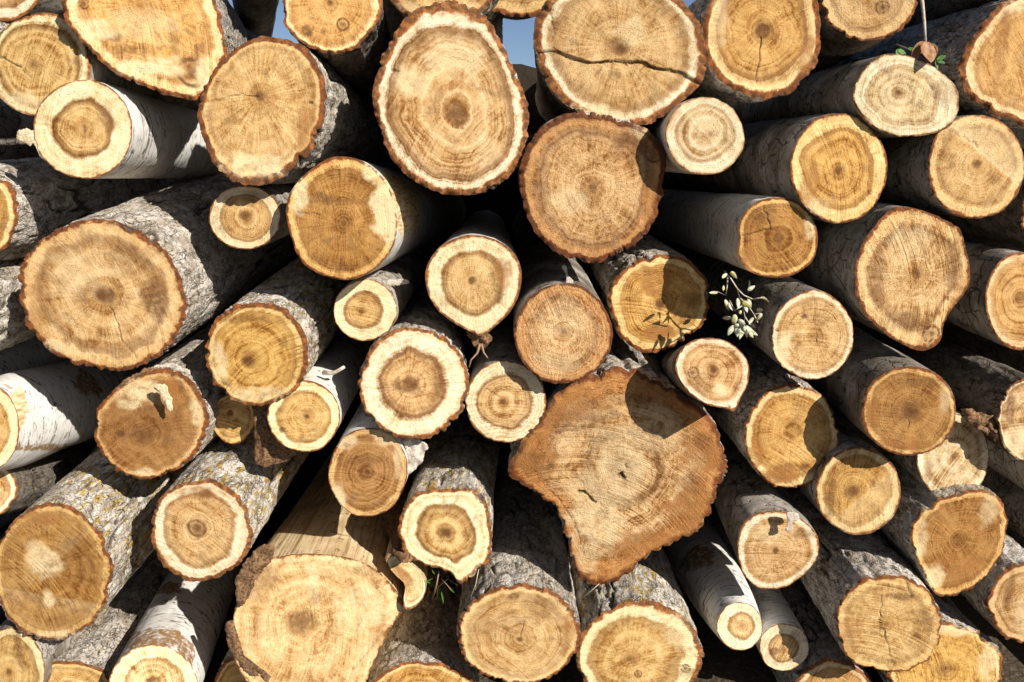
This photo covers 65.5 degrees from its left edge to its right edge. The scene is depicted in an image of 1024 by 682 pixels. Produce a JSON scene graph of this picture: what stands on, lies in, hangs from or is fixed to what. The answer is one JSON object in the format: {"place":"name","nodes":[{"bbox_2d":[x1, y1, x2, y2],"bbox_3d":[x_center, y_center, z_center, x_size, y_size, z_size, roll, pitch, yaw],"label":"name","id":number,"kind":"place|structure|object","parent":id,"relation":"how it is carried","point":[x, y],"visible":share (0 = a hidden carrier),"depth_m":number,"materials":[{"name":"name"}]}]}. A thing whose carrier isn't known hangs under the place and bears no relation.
{"place":"outdoors","nodes":[
{"label":"outdoors","id":0,"kind":"place"},
{"bbox_2d":[173,64,665,425],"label":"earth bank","id":1,"kind":"structure","parent":0,"point":[503,201],"depth_m":4.97,"materials":[{"name":"soil"}]},
{"bbox_2d":[0,257,35,350],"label":"rough bark log","id":2,"kind":"object","parent":1,"relation":"on","point":[14,330],"visible":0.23,"depth_m":2.26,"materials":[{"name":"grey wood"}]},
{"bbox_2d":[0,157,191,260],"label":"rough bark log","id":3,"kind":"object","parent":2,"relation":"on","point":[40,198],"visible":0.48,"depth_m":2.27,"materials":[{"name":"grey wood"}]},
{"bbox_2d":[0,98,40,159],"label":"grey bark log","id":4,"kind":"object","parent":1,"relation":"on","point":[13,121],"visible":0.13,"depth_m":2.49,"materials":[{"name":"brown wood"}]},
{"bbox_2d":[0,22,8,32],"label":"rough bark log","id":5,"kind":"object","parent":4,"relation":"on","point":[3,26],"visible":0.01,"depth_m":2.52,"materials":[{"name":"grey wood"}]},
{"bbox_2d":[0,348,175,516],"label":"dark bark log","id":6,"kind":"object","parent":1,"relation":"on","point":[88,445],"visible":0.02,"depth_m":3.76,"materials":[{"name":"brown wood"}]},
{"bbox_2d":[169,317,214,348],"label":"grey bark log","id":7,"kind":"object","parent":1,"relation":"on","point":[205,325],"depth_m":4.80,"materials":[{"name":"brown wood"}]},
{"bbox_2d":[508,326,727,584],"bbox_3d":[0.328,0.121,3.764,0.633,0.668,3.001,0,11,1],"label":"rough bark log","id":8,"kind":"object","parent":1,"relation":"on","point":[618,459],"visible":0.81,"depth_m":2.29,"materials":[{"name":"brown wood"}]},
{"bbox_2d":[465,243,545,442],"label":"grey bark log","id":9,"kind":"object","parent":8,"relation":"on","point":[505,401],"visible":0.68,"depth_m":2.26,"materials":[{"name":"brown wood"}]},
{"bbox_2d":[425,210,521,367],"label":"white bark log","id":10,"kind":"object","parent":9,"relation":"on","point":[473,276],"visible":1,"depth_m":2.14,"materials":[{"name":"brown wood"}]},
{"bbox_2d":[512,208,612,383],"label":"grey bark log","id":11,"kind":"object","parent":8,"relation":"on","point":[562,328],"visible":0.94,"depth_m":2.17,"materials":[{"name":"brown wood"}]},
{"bbox_2d":[515,111,666,262],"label":"rough bark log","id":12,"kind":"object","parent":11,"relation":"on","point":[590,188],"visible":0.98,"depth_m":2.03,"materials":[{"name":"brown wood"}]},
{"bbox_2d":[372,0,528,194],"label":"rough bark log","id":13,"kind":"object","parent":12,"relation":"on","point":[450,106],"visible":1,"depth_m":1.99,"materials":[{"name":"brown wood"}]},
{"bbox_2d":[390,0,502,43],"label":"rough bark log","id":14,"kind":"object","parent":13,"relation":"on","point":[405,8],"visible":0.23,"depth_m":2.05,"materials":[{"name":"brown wood"}]},
{"bbox_2d":[383,0,403,39],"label":"dark bark log","id":15,"kind":"object","parent":14,"relation":"on","point":[394,18],"visible":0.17,"depth_m":3.54,"materials":[{"name":"brown wood"}]},
{"bbox_2d":[533,0,706,124],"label":"rough bark log","id":16,"kind":"object","parent":12,"relation":"on","point":[640,62],"visible":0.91,"depth_m":1.99,"materials":[{"name":"brown wood"}]},
{"bbox_2d":[492,0,545,19],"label":"dark bark log","id":17,"kind":"object","parent":16,"relation":"on","point":[517,9],"visible":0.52,"depth_m":2.17,"materials":[{"name":"brown wood"}]},
{"bbox_2d":[640,97,744,174],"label":"white bark log","id":18,"kind":"object","parent":12,"relation":"on","point":[702,135],"visible":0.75,"depth_m":1.94,"materials":[{"name":"brown wood"}]},
{"bbox_2d":[683,0,820,105],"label":"rough bark log","id":19,"kind":"object","parent":18,"relation":"on","point":[760,50],"visible":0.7,"depth_m":2.02,"materials":[{"name":"brown wood"}]},
{"bbox_2d":[578,233,708,352],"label":"rough bark log","id":20,"kind":"object","parent":8,"relation":"on","point":[651,292],"visible":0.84,"depth_m":2.32,"materials":[{"name":"brown wood"}]},
{"bbox_2d":[659,338,748,411],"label":"grey bark log","id":21,"kind":"object","parent":8,"relation":"on","point":[714,372],"visible":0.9,"depth_m":2.10,"materials":[{"name":"brown wood"}]},
{"bbox_2d":[964,239,1023,251],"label":"rough bark log","id":22,"kind":"object","parent":1,"relation":"on","point":[1002,246],"visible":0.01,"depth_m":2.65,"materials":[{"name":"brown wood"}]},
{"bbox_2d":[981,466,1023,536],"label":"grey bark log","id":23,"kind":"object","parent":1,"relation":"on","point":[1008,493],"visible":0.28,"depth_m":3.02,"materials":[{"name":"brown wood"}]},
{"bbox_2d":[987,440,1023,488],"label":"grey bark log","id":24,"kind":"object","parent":1,"relation":"on","point":[1006,465],"visible":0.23,"depth_m":2.68,"materials":[{"name":"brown wood"}]},
{"bbox_2d":[941,321,1023,372],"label":"dark bark log","id":25,"kind":"object","parent":24,"relation":"on","point":[979,345],"visible":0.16,"depth_m":3.09,"materials":[{"name":"brown wood"}]},
{"bbox_2d":[228,0,694,67],"label":"sky","id":26,"kind":"structure","parent":0,"point":[518,42],"materials":[{"name":"blue"}]},
{"bbox_2d":[0,426,1023,681],"bbox_3d":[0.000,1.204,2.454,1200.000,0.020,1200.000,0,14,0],"label":"ground","id":27,"kind":"structure","parent":0,"point":[722,660],"depth_m":2.87,"materials":[{"name":"soil"}]},
{"bbox_2d":[0,533,4,616],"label":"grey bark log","id":28,"kind":"object","parent":27,"relation":"on","point":[2,611],"visible":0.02,"depth_m":3.06,"materials":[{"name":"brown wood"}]},
{"bbox_2d":[0,451,92,514],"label":"dark bark log","id":29,"kind":"object","parent":27,"relation":"on","point":[27,486],"visible":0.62,"depth_m":2.50,"materials":[{"name":"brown wood"}]},
{"bbox_2d":[0,359,156,470],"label":"white bark log","id":30,"kind":"object","parent":29,"relation":"on","point":[47,410],"visible":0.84,"depth_m":2.42,"materials":[{"name":"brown wood"}]},
{"bbox_2d":[0,336,68,374],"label":"white bark log","id":31,"kind":"object","parent":30,"relation":"on","point":[31,353],"visible":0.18,"depth_m":2.75,"materials":[{"name":"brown wood"}]},
{"bbox_2d":[0,446,98,527],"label":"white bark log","id":32,"kind":"object","parent":27,"relation":"on","point":[5,519],"visible":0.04,"depth_m":3.84,"materials":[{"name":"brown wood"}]},
{"bbox_2d":[48,557,168,681],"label":"rough bark log","id":33,"kind":"object","parent":27,"relation":"on","point":[93,651],"visible":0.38,"depth_m":2.61,"materials":[{"name":"grey wood"}]},
{"bbox_2d":[0,550,157,681],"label":"grey bark log","id":34,"kind":"object","parent":33,"relation":"on","point":[27,658],"visible":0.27,"depth_m":2.40,"materials":[{"name":"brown wood"}]},
{"bbox_2d":[0,439,213,640],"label":"lichen covered log","id":35,"kind":"object","parent":34,"relation":"on","point":[76,548],"visible":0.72,"depth_m":2.30,"materials":[{"name":"brown wood"}]},
{"bbox_2d":[109,550,249,681],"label":"white bark log","id":36,"kind":"object","parent":27,"relation":"on","point":[175,635],"visible":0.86,"depth_m":2.54,"materials":[{"name":"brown wood"}]},
{"bbox_2d":[215,650,246,681],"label":"rough bark log","id":37,"kind":"object","parent":27,"relation":"on","point":[229,671],"visible":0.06,"depth_m":2.50,"materials":[{"name":"brown wood"}]},
{"bbox_2d":[224,436,426,681],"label":"peeled log","id":38,"kind":"object","parent":27,"relation":"on","point":[327,585],"visible":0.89,"depth_m":2.34,"materials":[{"name":"brown wood"}]},
{"bbox_2d":[151,431,309,581],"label":"lichen covered log","id":39,"kind":"object","parent":38,"relation":"on","point":[217,502],"visible":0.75,"depth_m":2.27,"materials":[{"name":"grey wood"}]},
{"bbox_2d":[94,322,225,479],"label":"rough bark log","id":40,"kind":"object","parent":39,"relation":"on","point":[159,417],"visible":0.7,"depth_m":2.25,"materials":[{"name":"brown wood"}]},
{"bbox_2d":[18,172,296,370],"bbox_3d":[-1.086,-0.577,3.536,0.459,0.456,3.001,0,18,0],"label":"rough bark log","id":41,"kind":"object","parent":40,"relation":"on","point":[137,282],"visible":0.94,"depth_m":2.13,"materials":[{"name":"brown wood"}]},
{"bbox_2d":[0,13,200,115],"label":"grey bark log","id":42,"kind":"object","parent":41,"relation":"on","point":[43,56],"visible":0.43,"depth_m":1.98,"materials":[{"name":"brown wood"}]},
{"bbox_2d":[0,0,261,40],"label":"grey bark log","id":43,"kind":"object","parent":42,"relation":"on","point":[11,11],"visible":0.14,"depth_m":2.00,"materials":[{"name":"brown wood"}]},
{"bbox_2d":[16,80,219,178],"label":"white bark log","id":44,"kind":"object","parent":41,"relation":"on","point":[88,129],"visible":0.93,"depth_m":2.02,"materials":[{"name":"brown wood"}]},
{"bbox_2d":[61,0,247,99],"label":"rough bark log","id":45,"kind":"object","parent":44,"relation":"on","point":[179,48],"visible":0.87,"depth_m":1.98,"materials":[{"name":"brown wood"}]},
{"bbox_2d":[232,0,278,36],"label":"dark bark log","id":46,"kind":"object","parent":45,"relation":"on","point":[257,16],"visible":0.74,"depth_m":3.55,"materials":[{"name":"brown wood"}]},
{"bbox_2d":[214,394,269,443],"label":"grey bark log","id":47,"kind":"object","parent":39,"relation":"on","point":[235,422],"visible":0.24,"depth_m":2.33,"materials":[{"name":"brown wood"}]},
{"bbox_2d":[253,329,373,467],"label":"white bark log","id":48,"kind":"object","parent":39,"relation":"on","point":[308,414],"visible":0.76,"depth_m":2.23,"materials":[{"name":"brown wood"}]},
{"bbox_2d":[205,257,352,405],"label":"lichen covered log","id":49,"kind":"object","parent":48,"relation":"on","point":[271,337],"visible":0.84,"depth_m":2.16,"materials":[{"name":"brown wood"}]},
{"bbox_2d":[208,174,405,248],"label":"grey bark log","id":50,"kind":"object","parent":49,"relation":"on","point":[247,217],"visible":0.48,"depth_m":2.12,"materials":[{"name":"brown wood"}]},
{"bbox_2d":[426,568,456,603],"bbox_3d":[-0.213,0.732,2.357,0.096,0.131,0.050,8,16,30],"label":"weed sprout","id":51,"kind":"object","parent":38,"relation":"on","point":[436,587],"visible":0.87,"depth_m":2.36,"materials":[{"name":"green plant"}]},
{"bbox_2d":[368,566,478,681],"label":"rough bark log","id":52,"kind":"object","parent":27,"relation":"on","point":[420,643],"visible":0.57,"depth_m":2.57,"materials":[{"name":"brown wood"}]},
{"bbox_2d":[456,442,580,681],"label":"rough bark log","id":53,"kind":"object","parent":27,"relation":"on","point":[518,618],"visible":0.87,"depth_m":2.37,"materials":[{"name":"brown wood"}]},
{"bbox_2d":[397,344,499,583],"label":"lichen covered log","id":54,"kind":"object","parent":53,"relation":"on","point":[446,520],"visible":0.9,"depth_m":2.31,"materials":[{"name":"brown wood"}]},
{"bbox_2d":[328,402,427,516],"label":"white bark log","id":55,"kind":"object","parent":54,"relation":"on","point":[372,465],"visible":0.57,"depth_m":2.25,"materials":[{"name":"brown wood"}]},
{"bbox_2d":[357,279,469,438],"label":"rough bark log","id":56,"kind":"object","parent":55,"relation":"on","point":[413,381],"visible":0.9,"depth_m":2.18,"materials":[{"name":"brown wood"}]},
{"bbox_2d":[334,228,456,340],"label":"grey bark log","id":57,"kind":"object","parent":56,"relation":"on","point":[370,306],"visible":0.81,"depth_m":2.22,"materials":[{"name":"brown wood"}]},
{"bbox_2d":[286,156,465,279],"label":"white bark log","id":58,"kind":"object","parent":57,"relation":"on","point":[349,218],"visible":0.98,"depth_m":2.06,"materials":[{"name":"brown wood"}]},
{"bbox_2d":[197,36,403,185],"bbox_3d":[-0.662,-0.885,3.463,0.343,0.363,3.001,0,12,-1],"label":"rough bark log","id":59,"kind":"object","parent":58,"relation":"on","point":[272,110],"visible":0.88,"depth_m":2.01,"materials":[{"name":"brown wood"}]},
{"bbox_2d":[282,0,391,102],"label":"dark bark log","id":60,"kind":"object","parent":59,"relation":"on","point":[348,41],"visible":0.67,"depth_m":2.02,"materials":[{"name":"brown wood"}]},
{"bbox_2d":[560,519,703,681],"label":"lichen covered log","id":61,"kind":"object","parent":27,"relation":"on","point":[637,624],"visible":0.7,"depth_m":2.38,"materials":[{"name":"brown wood"}]},
{"bbox_2d":[662,516,762,649],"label":"white bark log","id":62,"kind":"object","parent":27,"relation":"on","point":[707,571],"visible":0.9,"depth_m":2.56,"materials":[{"name":"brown wood"}]},
{"bbox_2d":[655,351,818,588],"bbox_3d":[0.883,0.285,3.752,0.245,0.263,3.034,1,12,4],"label":"grey bark log","id":63,"kind":"object","parent":62,"relation":"on","point":[772,535],"visible":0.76,"depth_m":2.32,"materials":[{"name":"brown wood"}]},
{"bbox_2d":[663,309,839,487],"bbox_3d":[0.806,-0.078,3.752,0.304,0.326,3.001,0,14,0],"label":"rough bark log","id":64,"kind":"object","parent":63,"relation":"on","point":[778,427],"visible":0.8,"depth_m":2.31,"materials":[{"name":"brown wood"}]},
{"bbox_2d":[648,233,853,379],"bbox_3d":[0.815,-0.370,3.615,0.241,0.251,3.001,0,14,0],"label":"grey bark log","id":65,"kind":"object","parent":64,"relation":"on","point":[803,330],"visible":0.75,"depth_m":2.17,"materials":[{"name":"brown wood"}]},
{"bbox_2d":[648,189,817,277],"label":"white bark log","id":66,"kind":"object","parent":65,"relation":"on","point":[769,236],"visible":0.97,"depth_m":2.13,"materials":[{"name":"brown wood"}]},
{"bbox_2d":[709,270,768,338],"bbox_3d":[0.615,-0.099,2.176,0.134,0.192,0.126,10,17,36],"label":"leafy twig","id":67,"kind":"object","parent":66,"relation":"hanging from","point":[741,329],"visible":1,"depth_m":2.18,"materials":[{"name":"green plant"}]},
{"bbox_2d":[663,113,887,223],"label":"grey bark log","id":68,"kind":"object","parent":66,"relation":"on","point":[831,168],"visible":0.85,"depth_m":2.07,"materials":[{"name":"brown wood"}]},
{"bbox_2d":[731,54,959,137],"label":"grey bark log","id":69,"kind":"object","parent":68,"relation":"on","point":[890,95],"visible":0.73,"depth_m":2.01,"materials":[{"name":"brown wood"}]},
{"bbox_2d":[809,0,926,73],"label":"dark bark log","id":70,"kind":"object","parent":69,"relation":"on","point":[849,28],"visible":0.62,"depth_m":2.03,"materials":[{"name":"brown wood"}]},
{"bbox_2d":[895,44,945,68],"bbox_3d":[1.029,-0.721,2.014,0.120,0.072,0.053,9,16,31],"label":"green sprig","id":71,"kind":"object","parent":69,"relation":"on","point":[937,60],"visible":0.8,"depth_m":2.02,"materials":[{"name":"green plant"}]},
{"bbox_2d":[911,41,937,61],"bbox_3d":[1.042,-0.720,1.988,0.084,0.056,0.051,-11,17,-37],"label":"dry leaf","id":72,"kind":"object","parent":69,"relation":"on","point":[929,50],"visible":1,"depth_m":1.98,"materials":[{"name":"orange plant"}]},
{"bbox_2d":[798,413,900,534],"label":"grey bark log","id":73,"kind":"object","parent":63,"relation":"on","point":[853,487],"visible":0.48,"depth_m":2.30,"materials":[{"name":"brown wood"}]},
{"bbox_2d":[803,325,955,455],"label":"grey bark log","id":74,"kind":"object","parent":73,"relation":"on","point":[886,396],"visible":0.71,"depth_m":2.17,"materials":[{"name":"brown wood"}]},
{"bbox_2d":[662,183,969,350],"bbox_3d":[1.073,-0.518,3.595,0.343,0.392,3.001,0,14,0],"label":"grey bark log","id":75,"kind":"object","parent":74,"relation":"on","point":[899,274],"visible":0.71,"depth_m":2.15,"materials":[{"name":"brown wood"}]},
{"bbox_2d":[877,115,1023,217],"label":"grey bark log","id":76,"kind":"object","parent":75,"relation":"on","point":[967,166],"visible":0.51,"depth_m":2.06,"materials":[{"name":"brown wood"}]},
{"bbox_2d":[825,0,1023,128],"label":"rough bark log","id":77,"kind":"object","parent":76,"relation":"on","point":[981,48],"visible":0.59,"depth_m":2.02,"materials":[{"name":"brown wood"}]},
{"bbox_2d":[903,0,998,28],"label":"dark bark log","id":78,"kind":"object","parent":77,"relation":"on","point":[935,9],"visible":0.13,"depth_m":2.37,"materials":[{"name":"brown wood"}]},
{"bbox_2d":[707,514,808,670],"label":"white bark log","id":79,"kind":"object","parent":27,"relation":"on","point":[782,643],"visible":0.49,"depth_m":2.47,"materials":[{"name":"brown wood"}]},
{"bbox_2d":[710,503,871,681],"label":"rough bark log","id":80,"kind":"object","parent":27,"relation":"on","point":[826,660],"visible":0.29,"depth_m":2.54,"materials":[{"name":"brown wood"}]},
{"bbox_2d":[876,544,1002,681],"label":"rough bark log","id":81,"kind":"object","parent":27,"relation":"on","point":[965,650],"visible":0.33,"depth_m":2.44,"materials":[{"name":"brown wood"}]},
{"bbox_2d":[787,486,941,671],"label":"rough bark log","id":82,"kind":"object","parent":81,"relation":"on","point":[872,597],"visible":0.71,"depth_m":2.33,"materials":[{"name":"brown wood"}]},
{"bbox_2d":[834,413,1007,596],"bbox_3d":[1.302,0.238,3.779,0.309,0.347,3.001,0,14,0],"label":"rough bark log","id":83,"kind":"object","parent":82,"relation":"on","point":[946,541],"visible":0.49,"depth_m":2.33,"materials":[{"name":"brown wood"}]},
{"bbox_2d":[827,401,988,490],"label":"grey bark log","id":84,"kind":"object","parent":83,"relation":"on","point":[959,454],"visible":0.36,"depth_m":2.31,"materials":[{"name":"brown wood"}]},
{"bbox_2d":[850,317,1023,461],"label":"dark bark log","id":85,"kind":"object","parent":84,"relation":"on","point":[988,394],"visible":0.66,"depth_m":2.30,"materials":[{"name":"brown wood"}]},
{"bbox_2d":[946,241,1023,349],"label":"grey bark log","id":86,"kind":"object","parent":85,"relation":"on","point":[989,304],"visible":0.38,"depth_m":2.19,"materials":[{"name":"brown wood"}]},
{"bbox_2d":[928,179,1023,248],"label":"dark bark log","id":87,"kind":"object","parent":86,"relation":"on","point":[1005,227],"visible":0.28,"depth_m":2.30,"materials":[{"name":"brown wood"}]},
{"bbox_2d":[1011,129,1023,148],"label":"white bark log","id":88,"kind":"object","parent":87,"relation":"on","point":[1019,133],"visible":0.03,"depth_m":2.38,"materials":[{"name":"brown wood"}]},
{"bbox_2d":[960,533,1023,642],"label":"rough bark log","id":89,"kind":"object","parent":81,"relation":"on","point":[994,596],"visible":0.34,"depth_m":2.38,"materials":[{"name":"brown wood"}]},
{"bbox_2d":[1005,525,1023,547],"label":"grey bark log","id":90,"kind":"object","parent":27,"relation":"on","point":[1018,538],"visible":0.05,"depth_m":3.41,"materials":[{"name":"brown wood"}]}
]}

